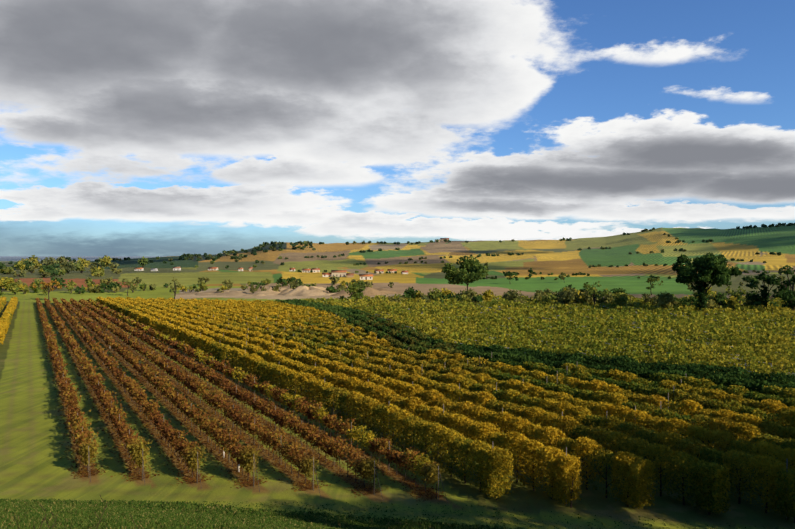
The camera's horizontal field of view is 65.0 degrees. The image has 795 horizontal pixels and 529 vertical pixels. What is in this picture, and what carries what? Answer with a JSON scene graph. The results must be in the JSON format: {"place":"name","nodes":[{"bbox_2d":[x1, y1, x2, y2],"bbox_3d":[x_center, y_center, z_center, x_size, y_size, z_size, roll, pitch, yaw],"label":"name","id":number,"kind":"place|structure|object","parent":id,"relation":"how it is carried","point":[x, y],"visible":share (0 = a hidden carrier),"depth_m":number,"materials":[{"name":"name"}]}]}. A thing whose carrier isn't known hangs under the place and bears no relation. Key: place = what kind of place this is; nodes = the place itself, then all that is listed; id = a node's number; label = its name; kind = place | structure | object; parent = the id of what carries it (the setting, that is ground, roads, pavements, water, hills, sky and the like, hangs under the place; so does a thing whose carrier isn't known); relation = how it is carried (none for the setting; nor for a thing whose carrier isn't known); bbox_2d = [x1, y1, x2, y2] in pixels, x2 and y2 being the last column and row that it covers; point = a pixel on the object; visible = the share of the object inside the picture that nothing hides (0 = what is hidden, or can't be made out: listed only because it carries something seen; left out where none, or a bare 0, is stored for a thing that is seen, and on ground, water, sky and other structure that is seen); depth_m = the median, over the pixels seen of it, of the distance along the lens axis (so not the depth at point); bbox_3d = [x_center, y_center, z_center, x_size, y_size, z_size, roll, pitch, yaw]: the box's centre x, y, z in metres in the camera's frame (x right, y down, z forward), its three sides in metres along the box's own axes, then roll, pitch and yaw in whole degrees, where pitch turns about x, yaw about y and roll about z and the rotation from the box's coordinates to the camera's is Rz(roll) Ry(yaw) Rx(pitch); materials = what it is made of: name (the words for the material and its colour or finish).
{"place":"outdoors","nodes":[
{"label":"outdoors","id":0,"kind":"place"},
{"bbox_2d":[0,225,794,528],"bbox_3d":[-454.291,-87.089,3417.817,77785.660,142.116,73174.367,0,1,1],"label":"ground","id":1,"kind":"structure","parent":0,"point":[32,449],"depth_m":60.12,"materials":[{"name":"green plant"}]},
{"bbox_2d":[0,296,17,344],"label":"rows","id":2,"kind":"object","parent":1,"relation":"on","point":[6,318],"visible":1,"depth_m":148.50,"materials":[{"name":"yellow plant"}]},
{"bbox_2d":[31,280,61,299],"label":"orange tree","id":3,"kind":"object","parent":1,"relation":"on","point":[50,285],"visible":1,"depth_m":263.36,"materials":[{"name":"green plant"}]},
{"bbox_2d":[122,278,136,295],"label":"thin tree","id":4,"kind":"object","parent":1,"relation":"on","point":[131,283],"visible":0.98,"depth_m":293.69,"materials":[{"name":"green plant"}]},
{"bbox_2d":[169,277,180,298],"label":"tree","id":5,"kind":"object","parent":1,"relation":"on","point":[173,288],"visible":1,"depth_m":234.15,"materials":[{"name":"green plant"}]},
{"bbox_2d":[171,292,217,295],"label":"spoil heap","id":6,"kind":"object","parent":1,"relation":"on","point":[199,293],"visible":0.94,"depth_m":302.91,"materials":[{"name":"beige soil"}]},
{"bbox_2d":[0,255,393,295],"bbox_3d":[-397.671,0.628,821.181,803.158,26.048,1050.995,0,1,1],"label":"trees","id":7,"kind":"object","parent":1,"relation":"on","point":[49,266],"visible":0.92,"depth_m":369.84,"materials":[{"name":"green plant"}]},
{"bbox_2d":[207,267,217,269],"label":"house","id":8,"kind":"structure","parent":1,"relation":"on","point":[212,268],"depth_m":799.24,"materials":[{"name":"paint"}]},
{"bbox_2d":[206,290,248,295],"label":"spoil heap","id":9,"kind":"object","parent":1,"relation":"on","point":[231,293],"visible":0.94,"depth_m":305.70,"materials":[{"name":"beige soil"}]},
{"bbox_2d":[34,298,445,500],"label":"grapevine rows","id":10,"kind":"object","parent":1,"relation":"on","point":[245,458],"visible":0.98,"depth_m":50.91,"materials":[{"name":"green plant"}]},
{"bbox_2d":[38,300,448,505],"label":"red vine trunks","id":11,"kind":"object","parent":1,"relation":"on","point":[238,466],"visible":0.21,"depth_m":47.15,"materials":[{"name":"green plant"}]},
{"bbox_2d":[243,292,273,295],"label":"spoil heap","id":12,"kind":"object","parent":1,"relation":"on","point":[259,294],"visible":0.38,"depth_m":292.25,"materials":[{"name":"beige soil"}]},
{"bbox_2d":[253,288,286,294],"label":"spoil heap","id":13,"kind":"object","parent":1,"relation":"on","point":[269,290],"visible":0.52,"depth_m":306.54,"materials":[{"name":"beige soil"}]},
{"bbox_2d":[277,288,292,295],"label":"spoil heap","id":14,"kind":"object","parent":1,"relation":"on","point":[285,292],"visible":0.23,"depth_m":302.33,"materials":[{"name":"beige soil"}]},
{"bbox_2d":[302,268,310,272],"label":"house","id":15,"kind":"structure","parent":1,"relation":"on","point":[308,270],"depth_m":678.97,"materials":[{"name":"paint"}]},
{"bbox_2d":[287,286,326,295],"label":"spoil heap","id":16,"kind":"object","parent":1,"relation":"on","point":[308,291],"visible":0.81,"depth_m":296.66,"materials":[{"name":"beige soil"}]},
{"bbox_2d":[311,268,319,272],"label":"house","id":17,"kind":"structure","parent":1,"relation":"on","point":[314,270],"depth_m":679.99,"materials":[{"name":"paint"}]},
{"bbox_2d":[322,273,331,276],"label":"house","id":18,"kind":"structure","parent":1,"relation":"on","point":[327,274],"depth_m":553.11,"materials":[{"name":"paint"}]},
{"bbox_2d":[331,270,346,276],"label":"house","id":19,"kind":"structure","parent":1,"relation":"on","point":[339,273],"depth_m":552.31,"materials":[{"name":"paint"}]},
{"bbox_2d":[346,272,353,276],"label":"house","id":20,"kind":"structure","parent":1,"relation":"on","point":[351,274],"depth_m":545.73,"materials":[{"name":"paint"}]},
{"bbox_2d":[344,281,365,299],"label":"green tree","id":21,"kind":"object","parent":1,"relation":"on","point":[354,290],"visible":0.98,"depth_m":203.59,"materials":[{"name":"green plant"}]},
{"bbox_2d":[330,287,401,295],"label":"spoil heap","id":22,"kind":"object","parent":1,"relation":"on","point":[368,291],"visible":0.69,"depth_m":288.48,"materials":[{"name":"beige soil"}]},
{"bbox_2d":[359,273,372,279],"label":"house","id":23,"kind":"structure","parent":1,"relation":"on","point":[368,276],"depth_m":491.95,"materials":[{"name":"paint"}]},
{"bbox_2d":[375,269,383,272],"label":"house","id":24,"kind":"structure","parent":1,"relation":"on","point":[379,270],"depth_m":658.07,"materials":[{"name":"paint"}]},
{"bbox_2d":[0,495,783,528],"bbox_3d":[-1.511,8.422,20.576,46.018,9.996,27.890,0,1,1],"label":"grass","id":25,"kind":"structure","parent":1,"relation":"on","point":[68,514],"depth_m":29.59,"materials":[{"name":"green plant"}]},
{"bbox_2d":[387,269,396,272],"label":"house","id":26,"kind":"structure","parent":1,"relation":"on","point":[392,270],"depth_m":669.65,"materials":[{"name":"paint"}]},
{"bbox_2d":[8,222,794,296],"bbox_3d":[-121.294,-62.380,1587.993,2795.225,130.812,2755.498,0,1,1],"label":"trees","id":27,"kind":"object","parent":1,"relation":"on","point":[184,256],"visible":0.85,"depth_m":1513.51,"materials":[{"name":"green plant"}]},
{"bbox_2d":[96,296,794,517],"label":"rows","id":28,"kind":"object","parent":1,"relation":"on","point":[318,337],"visible":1,"depth_m":47.09,"materials":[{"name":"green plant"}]},
{"bbox_2d":[441,255,488,289],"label":"tree","id":29,"kind":"object","parent":1,"relation":"on","point":[470,270],"visible":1,"depth_m":254.77,"materials":[{"name":"green plant"}]},
{"bbox_2d":[154,315,794,522],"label":"posts","id":30,"kind":"object","parent":1,"relation":"on","point":[739,502],"visible":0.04,"depth_m":41.17,"materials":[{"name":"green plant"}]},
{"bbox_2d":[503,271,518,280],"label":"tree","id":31,"kind":"object","parent":1,"relation":"on","point":[509,273],"visible":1,"depth_m":414.13,"materials":[{"name":"green plant"}]},
{"bbox_2d":[275,298,794,399],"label":"rows","id":32,"kind":"object","parent":1,"relation":"on","point":[418,342],"visible":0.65,"depth_m":69.84,"materials":[{"name":"green plant"}]},
{"bbox_2d":[304,294,794,391],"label":"vineyard","id":33,"kind":"object","parent":1,"relation":"on","point":[777,337],"visible":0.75,"depth_m":104.06,"materials":[{"name":"green plant"}]},
{"bbox_2d":[310,296,794,373],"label":"posts","id":34,"kind":"object","parent":1,"relation":"on","point":[604,326],"visible":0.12,"depth_m":108.03,"materials":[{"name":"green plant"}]},
{"bbox_2d":[558,273,569,279],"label":"tree","id":35,"kind":"object","parent":1,"relation":"on","point":[563,275],"visible":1,"depth_m":434.04,"materials":[{"name":"green plant"}]},
{"bbox_2d":[380,284,790,312],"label":"hedge shrubs","id":36,"kind":"object","parent":1,"relation":"on","point":[569,294],"visible":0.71,"depth_m":168.60,"materials":[{"name":"green plant"}]},
{"bbox_2d":[582,281,609,304],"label":"slender tree","id":37,"kind":"object","parent":1,"relation":"on","point":[594,293],"visible":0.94,"depth_m":159.12,"materials":[{"name":"green plant"}]},
{"bbox_2d":[646,277,662,294],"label":"tree","id":38,"kind":"object","parent":1,"relation":"on","point":[650,279],"visible":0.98,"depth_m":258.62,"materials":[{"name":"green plant"}]},
{"bbox_2d":[672,252,741,310],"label":"tree","id":39,"kind":"object","parent":1,"relation":"on","point":[712,269],"visible":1,"depth_m":140.50,"materials":[{"name":"green plant"}]},
{"bbox_2d":[725,286,746,303],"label":"tree","id":40,"kind":"object","parent":1,"relation":"on","point":[739,295],"visible":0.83,"depth_m":155.59,"materials":[{"name":"green plant"}]},
{"bbox_2d":[745,268,789,307],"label":"tree","id":41,"kind":"object","parent":1,"relation":"on","point":[753,283],"visible":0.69,"depth_m":142.56,"materials":[{"name":"green plant"}]},
{"bbox_2d":[766,265,794,310],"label":"tree","id":42,"kind":"object","parent":1,"relation":"on","point":[790,300],"visible":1,"depth_m":137.71,"materials":[{"name":"green plant"}]},
{"bbox_2d":[0,0,794,255],"label":"sky","id":43,"kind":"structure","parent":0,"point":[128,127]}
]}

